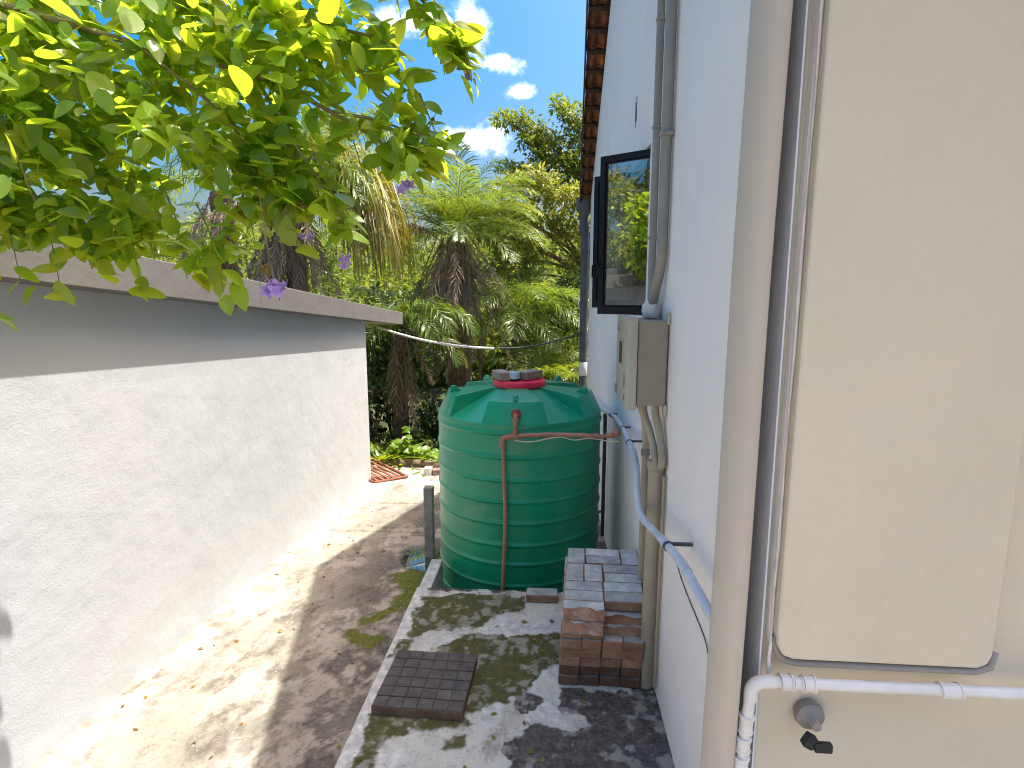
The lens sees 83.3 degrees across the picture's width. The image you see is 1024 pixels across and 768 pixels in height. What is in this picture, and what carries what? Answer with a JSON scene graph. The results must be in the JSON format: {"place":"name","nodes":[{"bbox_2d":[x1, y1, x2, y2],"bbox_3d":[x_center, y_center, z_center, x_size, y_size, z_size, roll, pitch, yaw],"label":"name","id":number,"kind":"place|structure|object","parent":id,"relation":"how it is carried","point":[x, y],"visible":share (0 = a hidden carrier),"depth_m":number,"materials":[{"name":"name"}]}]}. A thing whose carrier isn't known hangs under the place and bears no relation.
{"place":"outdoors","nodes":[
{"label":"outdoors","id":0,"kind":"place"},
{"bbox_2d":[0,0,590,238],"label":"sky","id":1,"kind":"structure","parent":0,"point":[532,50],"materials":[{"name":"blue"}]},
{"bbox_2d":[29,465,606,767],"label":"ground","id":2,"kind":"structure","parent":0,"point":[323,731],"depth_m":3.45,"materials":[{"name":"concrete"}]},
{"bbox_2d":[0,236,402,767],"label":"outbuilding","id":3,"kind":"structure","parent":2,"relation":"on","point":[184,458],"depth_m":3.32,"materials":[{"name":"paint"}]},
{"bbox_2d":[377,326,581,349],"bbox_3d":[-0.448,-0.657,8.172,2.921,0.335,0.134,0,9,-3],"label":"overhead cable","id":4,"kind":"object","parent":3,"relation":"attached to","point":[438,342],"visible":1,"depth_m":8.12,"materials":[{"name":"white plastic"}]},
{"bbox_2d":[0,0,486,332],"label":"flowering vine","id":5,"kind":"object","parent":2,"relation":"on","point":[278,179],"visible":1,"depth_m":1.80,"materials":[{"name":"green plant"}]},
{"bbox_2d":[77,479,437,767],"bbox_3d":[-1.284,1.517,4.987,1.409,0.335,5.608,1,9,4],"label":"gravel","id":6,"kind":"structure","parent":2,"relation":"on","point":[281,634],"depth_m":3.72,"materials":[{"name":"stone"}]},
{"bbox_2d":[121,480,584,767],"bbox_3d":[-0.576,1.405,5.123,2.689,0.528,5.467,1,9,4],"label":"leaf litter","id":7,"kind":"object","parent":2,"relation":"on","point":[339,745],"visible":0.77,"depth_m":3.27,"materials":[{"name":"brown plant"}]},
{"bbox_2d":[369,457,407,482],"bbox_3d":[-1.940,1.181,7.960,0.496,0.074,1.161,-8,12,-41],"label":"rusty grate","id":8,"kind":"object","parent":2,"relation":"on","point":[399,477],"visible":0.55,"depth_m":7.78,"materials":[{"name":"orange metal"}]},
{"bbox_2d":[376,450,423,466],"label":"strap plant","id":9,"kind":"object","parent":2,"relation":"on","point":[392,465],"visible":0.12,"depth_m":8.71,"materials":[{"name":"green plant"}]},
{"bbox_2d":[381,459,439,467],"bbox_3d":[-1.433,1.159,8.360,0.973,0.139,0.142,2,9,11],"label":"fallen log","id":10,"kind":"object","parent":2,"relation":"on","point":[414,463],"visible":0.57,"depth_m":8.31,"materials":[{"name":"brown wood"}]},
{"bbox_2d":[401,548,440,571],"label":"puddle","id":11,"kind":"object","parent":2,"relation":"on","point":[417,559],"visible":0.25,"depth_m":5.06,"materials":[{"name":"blue liquid"}]},
{"bbox_2d":[424,466,432,475],"bbox_3d":[-1.149,1.214,7.890,0.100,0.155,0.130,1,9,4],"label":"concrete block","id":12,"kind":"object","parent":2,"relation":"on","point":[427,470],"depth_m":7.83,"materials":[{"name":"white concrete"}]},
{"bbox_2d":[423,485,434,557],"bbox_3d":[-0.730,1.228,5.089,0.080,0.670,0.080,1,9,4],"label":"post","id":13,"kind":"object","parent":2,"relation":"on","point":[429,518],"visible":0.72,"depth_m":5.05,"materials":[{"name":"concrete"}]},
{"bbox_2d":[419,559,442,587],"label":"kerb","id":14,"kind":"structure","parent":2,"relation":"on","point":[433,577],"depth_m":4.12,"materials":[{"name":"concrete"}]},
{"bbox_2d":[432,467,439,475],"bbox_3d":[-0.415,1.194,8.200,1.500,0.160,0.120,-4,10,-26],"label":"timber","id":15,"kind":"object","parent":2,"relation":"on","point":[435,471],"visible":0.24,"depth_m":7.84,"materials":[{"name":"beige wood"}]},
{"bbox_2d":[334,587,674,767],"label":"platform","id":16,"kind":"structure","parent":2,"relation":"on","point":[624,728],"depth_m":2.70,"materials":[{"name":"concrete"}]},
{"bbox_2d":[371,650,477,720],"bbox_3d":[-0.418,1.480,2.857,0.445,0.049,0.445,1,9,4],"label":"grid paver","id":17,"kind":"object","parent":16,"relation":"on","point":[426,684],"visible":1,"depth_m":2.80,"materials":[{"name":"grey concrete"}]},
{"bbox_2d":[349,589,661,767],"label":"crumbs","id":18,"kind":"object","parent":16,"relation":"on","point":[515,705],"visible":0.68,"depth_m":2.71,"materials":[{"name":"plant"}]},
{"bbox_2d":[385,594,652,760],"bbox_3d":[0.006,1.493,2.939,1.364,0.013,1.739,1,9,4],"label":"grit","id":19,"kind":"object","parent":16,"relation":"on","point":[521,708],"visible":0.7,"depth_m":2.67,"materials":[{"name":"stone"}]},
{"bbox_2d":[437,375,601,591],"bbox_3d":[0.058,0.772,4.579,1.270,1.647,1.270,1,9,4],"label":"water tank","id":20,"kind":"object","parent":16,"relation":"on","point":[552,488],"visible":0.84,"depth_m":4.05,"materials":[{"name":"green plastic"}]},
{"bbox_2d":[492,369,509,380],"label":"paver","id":21,"kind":"object","parent":20,"relation":"on","point":[501,375],"visible":1,"depth_m":4.34,"materials":[{"name":"grey concrete"}]},
{"bbox_2d":[510,371,519,380],"bbox_3d":[0.019,-0.059,4.351,0.082,0.071,0.082,1,9,4],"label":"vent cap","id":22,"kind":"object","parent":20,"relation":"on","point":[514,375],"visible":1,"depth_m":4.32,"materials":[{"name":"white plastic"}]},
{"bbox_2d":[519,369,542,380],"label":"paver","id":23,"kind":"object","parent":20,"relation":"on","point":[529,374],"visible":0.86,"depth_m":4.39,"materials":[{"name":"grey concrete"}]},
{"bbox_2d":[500,409,620,589],"bbox_3d":[0.313,0.924,3.883,0.794,1.501,0.099,2,9,11],"label":"overflow pipe","id":24,"kind":"object","parent":20,"relation":"attached to","point":[515,414],"visible":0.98,"depth_m":3.82,"materials":[{"name":"orange metal"}]},
{"bbox_2d":[526,588,557,602],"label":"paver","id":25,"kind":"object","parent":16,"relation":"on","point":[545,595],"visible":1,"depth_m":3.65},
{"bbox_2d":[558,672,578,684],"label":"paver","id":26,"kind":"object","parent":16,"relation":"on","point":[570,679],"visible":0.44,"depth_m":2.87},
{"bbox_2d":[559,663,578,674],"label":"paver","id":27,"kind":"object","parent":26,"relation":"on","point":[564,669],"visible":0.42,"depth_m":2.87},
{"bbox_2d":[559,655,579,665],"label":"paver","id":28,"kind":"object","parent":27,"relation":"on","point":[569,661],"visible":0.44,"depth_m":2.85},
{"bbox_2d":[579,666,598,685],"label":"paver","id":29,"kind":"object","parent":16,"relation":"on","point":[589,680],"visible":0.44,"depth_m":2.87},
{"bbox_2d":[580,666,599,674],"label":"paver","id":30,"kind":"object","parent":29,"relation":"on","point":[590,670],"visible":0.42,"depth_m":2.87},
{"bbox_2d":[580,658,600,666],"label":"paver","id":31,"kind":"object","parent":30,"relation":"on","point":[587,662],"visible":0.42,"depth_m":2.85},
{"bbox_2d":[560,639,600,658],"bbox_3d":[0.343,1.320,2.886,0.202,0.052,0.102,1,9,7],"label":"paver","id":32,"kind":"object","parent":31,"relation":"on","point":[589,653],"visible":0.56,"depth_m":2.84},
{"bbox_2d":[561,637,580,649],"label":"paver","id":33,"kind":"object","parent":32,"relation":"on","point":[569,643],"visible":0.42,"depth_m":2.82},
{"bbox_2d":[561,633,581,638],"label":"paver","id":34,"kind":"object","parent":33,"relation":"on","point":[571,635],"visible":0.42,"depth_m":2.82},
{"bbox_2d":[561,611,602,636],"bbox_3d":[0.345,1.176,2.827,0.200,0.050,0.096,4,18,4],"label":"paver","id":35,"kind":"object","parent":34,"relation":"on","point":[582,627],"visible":0.6,"depth_m":2.80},
{"bbox_2d":[563,600,603,620],"bbox_3d":[0.354,1.119,2.843,0.200,0.050,0.094,1,9,6],"label":"paver","id":36,"kind":"object","parent":35,"relation":"on","point":[583,610],"visible":1,"depth_m":2.82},
{"bbox_2d":[581,638,601,649],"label":"paver","id":37,"kind":"object","parent":32,"relation":"on","point":[594,644],"visible":0.42,"depth_m":2.82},
{"bbox_2d":[582,634,601,639],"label":"paver","id":38,"kind":"object","parent":37,"relation":"on","point":[585,636],"visible":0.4,"depth_m":2.82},
{"bbox_2d":[599,675,619,686],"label":"paver","id":39,"kind":"object","parent":16,"relation":"on","point":[604,680],"visible":0.42,"depth_m":2.86,"materials":[{"name":"brown concrete"}]},
{"bbox_2d":[600,666,619,676],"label":"paver","id":40,"kind":"object","parent":39,"relation":"on","point":[606,671],"visible":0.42,"depth_m":2.86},
{"bbox_2d":[600,657,620,667],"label":"paver","id":41,"kind":"object","parent":40,"relation":"on","point":[610,663],"visible":0.42,"depth_m":2.84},
{"bbox_2d":[619,676,639,687],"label":"paver","id":42,"kind":"object","parent":16,"relation":"on","point":[630,682],"visible":0.42,"depth_m":2.85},
{"bbox_2d":[620,667,640,677],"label":"paver","id":43,"kind":"object","parent":42,"relation":"on","point":[629,672],"visible":0.42,"depth_m":2.85,"materials":[{"name":"brown concrete"}]},
{"bbox_2d":[621,659,641,668],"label":"paver","id":44,"kind":"object","parent":43,"relation":"on","point":[635,664],"visible":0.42,"depth_m":2.84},
{"bbox_2d":[601,647,642,660],"bbox_3d":[0.546,1.322,2.872,0.202,0.052,0.102,1,9,7],"label":"paver","id":45,"kind":"object","parent":44,"relation":"on","point":[629,655],"visible":0.5,"depth_m":2.82,"materials":[{"name":"brown concrete"}]},
{"bbox_2d":[602,634,622,650],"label":"paver","id":46,"kind":"object","parent":45,"relation":"on","point":[612,642],"visible":0.46,"depth_m":2.81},
{"bbox_2d":[622,636,643,651],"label":"paver","id":47,"kind":"object","parent":45,"relation":"on","point":[633,643],"visible":0.46,"depth_m":2.80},
{"bbox_2d":[603,623,640,636],"bbox_3d":[0.557,1.215,2.886,0.200,0.050,0.107,1,9,6],"label":"paver","id":48,"kind":"object","parent":47,"relation":"on","point":[623,630],"visible":0.58,"depth_m":2.85,"materials":[{"name":"concrete"}]},
{"bbox_2d":[603,609,641,624],"bbox_3d":[0.557,1.162,2.895,0.200,0.050,0.103,1,12,6],"label":"paver","id":49,"kind":"object","parent":48,"relation":"on","point":[622,617],"visible":0.62,"depth_m":2.87,"materials":[{"name":"brown concrete"}]},
{"bbox_2d":[603,591,642,611],"bbox_3d":[0.567,1.104,2.923,0.202,0.051,0.101,1,9,7],"label":"paver","id":50,"kind":"object","parent":49,"relation":"on","point":[621,601],"visible":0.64,"depth_m":2.88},
{"bbox_2d":[579,0,1023,767],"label":"house","id":51,"kind":"structure","parent":2,"relation":"on","point":[841,298],"depth_m":1.42,"materials":[{"name":"paint"}]},
{"bbox_2d":[576,197,590,387],"bbox_3d":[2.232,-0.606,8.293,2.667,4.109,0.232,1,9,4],"label":"downpipe","id":52,"kind":"object","parent":51,"relation":"attached to","point":[584,208],"visible":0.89,"depth_m":8.19,"materials":[{"name":"white plastic"}]},
{"bbox_2d":[598,414,606,536],"bbox_3d":[0.796,0.867,5.318,0.146,1.216,0.054,5,10,30],"label":"drain pipe","id":53,"kind":"object","parent":51,"relation":"attached to","point":[602,511],"visible":0.68,"depth_m":5.29,"materials":[{"name":"black plastic"}]},
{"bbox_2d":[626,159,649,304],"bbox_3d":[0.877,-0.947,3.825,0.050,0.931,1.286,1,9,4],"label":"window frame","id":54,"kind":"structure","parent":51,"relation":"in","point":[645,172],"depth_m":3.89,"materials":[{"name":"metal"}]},
{"bbox_2d":[614,312,670,416],"bbox_3d":[0.620,-0.117,2.800,0.195,0.470,0.444,1,9,4],"label":"meter box","id":55,"kind":"object","parent":51,"relation":"attached to","point":[641,360],"visible":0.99,"depth_m":2.61,"materials":[{"name":"grey metal"}]},
{"bbox_2d":[614,314,638,409],"bbox_3d":[0.551,-0.121,2.809,0.056,0.420,0.434,1,9,4],"label":"door","id":56,"kind":"structure","parent":55,"relation":"in","point":[627,327],"depth_m":2.62,"materials":[{"name":"grey metal"}]},
{"bbox_2d":[642,300,660,318],"bbox_3d":[0.676,-0.360,2.788,0.092,0.097,0.092,1,9,4],"label":"putty","id":57,"kind":"object","parent":55,"relation":"attached to","point":[652,311],"visible":0.84,"depth_m":2.76,"materials":[{"name":"white plastic"}]},
{"bbox_2d":[636,406,649,590],"bbox_3d":[0.668,0.757,3.023,0.050,1.434,0.143,6,11,36],"label":"narrow conduit","id":58,"kind":"object","parent":51,"relation":"attached to","point":[645,452],"visible":0.48,"depth_m":3.02,"materials":[{"name":"grey plastic"}]},
{"bbox_2d":[594,395,710,622],"bbox_3d":[0.729,0.359,4.012,0.132,0.347,4.903,1,9,4],"label":"water pipe","id":59,"kind":"object","parent":51,"relation":"attached to","point":[668,545],"visible":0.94,"depth_m":2.22,"materials":[{"name":"white plastic"}]},
{"bbox_2d":[640,406,665,688],"bbox_3d":[0.664,0.802,2.752,0.091,1.433,0.218,-1,9,-8],"label":"supply pipe","id":60,"kind":"object","parent":51,"relation":"attached to","point":[656,489],"visible":0.9,"depth_m":2.70,"materials":[{"name":"beige plastic"}]},
{"bbox_2d":[647,0,665,299],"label":"conduit","id":61,"kind":"object","parent":51,"relation":"attached to","point":[656,126],"visible":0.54,"depth_m":2.77,"materials":[{"name":"grey plastic"}]},
{"bbox_2d":[648,0,677,304],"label":"conduit","id":62,"kind":"object","parent":51,"relation":"attached to","point":[667,133],"visible":0.88,"depth_m":2.54,"materials":[{"name":"grey plastic"}]},
{"bbox_2d":[677,566,707,654],"bbox_3d":[0.664,0.798,2.158,0.010,0.104,0.621,1,9,4],"label":"thin wire","id":63,"kind":"object","parent":51,"relation":"attached to","point":[693,611],"visible":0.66,"depth_m":2.08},
{"bbox_2d":[793,698,832,753],"bbox_3d":[0.796,0.900,1.522,0.079,0.094,0.092,1,9,4],"label":"tap","id":64,"kind":"object","parent":51,"relation":"attached to","point":[808,713],"visible":1,"depth_m":1.52,"materials":[{"name":"metal"}]},
{"bbox_2d":[734,672,1023,767],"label":"pvc pipe","id":65,"kind":"object","parent":51,"relation":"attached to","point":[791,683],"visible":0.98,"depth_m":1.47,"materials":[{"name":"white plastic"}]},
{"bbox_2d":[177,236,586,456],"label":"hillside","id":66,"kind":"structure","parent":0,"point":[435,390],"depth_m":15.96,"materials":[{"name":"green plant"}]},
{"bbox_2d":[134,110,242,276],"bbox_3d":[-4.837,-1.522,9.805,3.834,5.859,3.703,1,9,4],"label":"palm","id":67,"kind":"object","parent":66,"relation":"on","point":[226,264],"visible":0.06,"depth_m":9.54,"materials":[{"name":"green plant"}]},
{"bbox_2d":[139,212,370,296],"bbox_3d":[-6.599,-1.768,14.011,6.576,4.691,2.785,1,9,4],"label":"tree","id":68,"kind":"object","parent":66,"relation":"on","point":[331,256],"visible":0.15,"depth_m":13.57,"materials":[{"name":"green plant"}]},
{"bbox_2d":[161,100,428,298],"bbox_3d":[-3.556,-1.645,9.459,4.359,6.210,3.778,1,9,4],"label":"palm","id":69,"kind":"object","parent":66,"relation":"on","point":[382,207],"visible":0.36,"depth_m":8.73,"materials":[{"name":"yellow plant"}]},
{"bbox_2d":[85,195,589,397],"bbox_3d":[-6.927,-5.156,25.215,52.438,8.958,22.817,1,9,4],"label":"wood","id":70,"kind":"object","parent":66,"relation":"on","point":[407,284],"visible":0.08,"depth_m":17.67,"materials":[{"name":"green plant"}]},
{"bbox_2d":[367,366,400,450],"bbox_3d":[-2.543,0.546,9.573,1.305,1.851,1.570,1,9,4],"label":"shrub","id":71,"kind":"object","parent":66,"relation":"on","point":[377,428],"visible":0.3,"depth_m":9.65,"materials":[{"name":"green plant"}]},
{"bbox_2d":[355,281,439,438],"bbox_3d":[-2.274,-0.346,10.943,1.722,3.188,1.838,1,9,4],"label":"shrub","id":72,"kind":"object","parent":66,"relation":"on","point":[384,362],"visible":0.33,"depth_m":10.56,"materials":[{"name":"green plant"}]},
{"bbox_2d":[370,435,429,464],"bbox_3d":[-2.090,1.076,8.707,1.769,0.498,1.750,-1,9,-8],"label":"strap plant","id":73,"kind":"object","parent":66,"relation":"on","point":[373,450],"visible":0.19,"depth_m":8.78,"materials":[{"name":"green plant"}]},
{"bbox_2d":[370,423,438,469],"bbox_3d":[-2.030,1.060,9.872,7.954,0.911,3.718,1,9,4],"label":"ground cover","id":74,"kind":"object","parent":66,"relation":"on","point":[378,447],"visible":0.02,"depth_m":9.39,"materials":[{"name":"green plant"}]},
{"bbox_2d":[386,426,438,461],"bbox_3d":[-1.436,1.045,8.566,0.944,0.874,0.444,4,10,26],"label":"leafy bush","id":75,"kind":"object","parent":66,"relation":"on","point":[415,450],"visible":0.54,"depth_m":8.51,"materials":[{"name":"green plant"}]},
{"bbox_2d":[345,282,483,452],"bbox_3d":[-1.776,-0.164,9.871,2.683,3.157,2.477,1,9,4],"label":"palm","id":76,"kind":"object","parent":66,"relation":"on","point":[400,382],"visible":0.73,"depth_m":9.63,"materials":[{"name":"green plant"}]},
{"bbox_2d":[404,391,446,452],"bbox_3d":[-1.130,0.758,10.205,1.607,1.402,1.394,1,9,4],"label":"shrub","id":77,"kind":"object","parent":66,"relation":"on","point":[428,422],"visible":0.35,"depth_m":9.97,"materials":[{"name":"green plant"}]},
{"bbox_2d":[363,137,550,387],"bbox_3d":[-1.020,-1.521,10.483,3.478,5.846,2.923,1,9,4],"label":"palm","id":78,"kind":"object","parent":66,"relation":"on","point":[457,264],"visible":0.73,"depth_m":10.12,"materials":[{"name":"green plant"}]},
{"bbox_2d":[452,259,588,370],"bbox_3d":[0.224,-0.559,10.700,2.845,3.680,2.591,1,9,4],"label":"palm","id":79,"kind":"object","parent":66,"relation":"on","point":[517,329],"visible":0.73,"depth_m":10.16,"materials":[{"name":"green plant"}]},
{"bbox_2d":[463,160,590,291],"bbox_3d":[0.870,-1.584,11.611,3.744,5.509,1.831,-1,9,-7],"label":"tree","id":80,"kind":"object","parent":66,"relation":"on","point":[559,233],"visible":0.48,"depth_m":11.16,"materials":[{"name":"green plant"}]},
{"bbox_2d":[482,333,587,385],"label":"palm","id":81,"kind":"object","parent":66,"relation":"on","point":[538,365],"visible":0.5,"depth_m":10.03,"materials":[{"name":"green plant"}]},
{"bbox_2d":[486,92,584,199],"bbox_3d":[2.424,-3.091,12.954,5.602,8.060,2.814,-5,10,-28],"label":"tree","id":82,"kind":"object","parent":66,"relation":"on","point":[537,141],"visible":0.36,"depth_m":12.22,"materials":[{"name":"green plant"}]},
{"bbox_2d":[507,275,565,379],"bbox_3d":[0.512,-0.448,11.235,1.271,3.301,1.429,1,9,4],"label":"shrub","id":83,"kind":"object","parent":66,"relation":"on","point":[526,334],"visible":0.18,"depth_m":10.95,"materials":[{"name":"green plant"}]},
{"bbox_2d":[523,340,587,382],"bbox_3d":[0.894,0.203,10.868,1.862,2.132,1.720,1,9,4],"label":"shrub","id":84,"kind":"object","parent":66,"relation":"on","point":[560,361],"visible":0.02,"depth_m":10.46,"materials":[{"name":"green plant"}]},
{"bbox_2d":[542,351,587,386],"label":"palm","id":85,"kind":"object","parent":66,"relation":"on","point":[568,378],"visible":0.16,"depth_m":9.78,"materials":[{"name":"green plant"}]},
{"bbox_2d":[547,269,588,342],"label":"tree","id":86,"kind":"object","parent":66,"relation":"on","point":[565,279],"visible":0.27,"depth_m":10.79,"materials":[{"name":"green plant"}]},
{"bbox_2d":[565,563,583,581],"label":"paver","id":87,"kind":"object","parent":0,"point":[574,572],"visible":0.76,"depth_m":3.18,"materials":[{"name":"grey concrete"}]},
{"bbox_2d":[602,564,637,576],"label":"paver","id":88,"kind":"object","parent":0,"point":[619,569],"visible":0.62,"depth_m":3.21,"materials":[{"name":"grey concrete"}]},
{"bbox_2d":[619,550,637,565],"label":"paver","id":89,"kind":"object","parent":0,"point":[628,557],"visible":0.6,"depth_m":3.36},
{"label":"paver","id":90,"kind":"object","parent":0,"visible":0},
{"bbox_2d":[564,590,603,601],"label":"paver","id":91,"kind":"object","parent":90,"relation":"on","point":[579,595],"visible":0.7,"depth_m":2.93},
{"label":"paver","id":92,"kind":"object","parent":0,"visible":0},
{"bbox_2d":[564,580,602,591],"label":"paver","id":93,"kind":"object","parent":92,"relation":"on","point":[584,586],"visible":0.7,"depth_m":3.03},
{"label":"paver","id":94,"kind":"object","parent":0,"visible":0},
{"bbox_2d":[584,564,602,583],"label":"paver","id":95,"kind":"object","parent":94,"relation":"on","point":[592,572],"visible":0.74,"depth_m":3.17,"materials":[{"name":"grey concrete"}]},
{"bbox_2d":[603,573,641,585],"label":"paver","id":96,"kind":"object","parent":94,"relation":"on","point":[619,578],"visible":0.62,"depth_m":3.11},
{"bbox_2d":[603,582,642,593],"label":"paver","id":97,"kind":"object","parent":94,"relation":"on","point":[622,587],"visible":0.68,"depth_m":3.01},
{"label":"paver","id":98,"kind":"object","parent":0,"visible":0},
{"bbox_2d":[567,548,584,563],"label":"paver","id":99,"kind":"object","parent":98,"relation":"on","point":[576,555],"visible":0.76,"depth_m":3.37,"materials":[{"name":"grey concrete"}]},
{"bbox_2d":[585,548,619,556],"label":"paver","id":100,"kind":"object","parent":98,"relation":"on","point":[600,552],"visible":0.58,"depth_m":3.43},
{"bbox_2d":[585,555,620,564],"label":"paver","id":101,"kind":"object","parent":98,"relation":"on","point":[602,560],"visible":0.7,"depth_m":3.32,"materials":[{"name":"grey concrete"}]}
]}

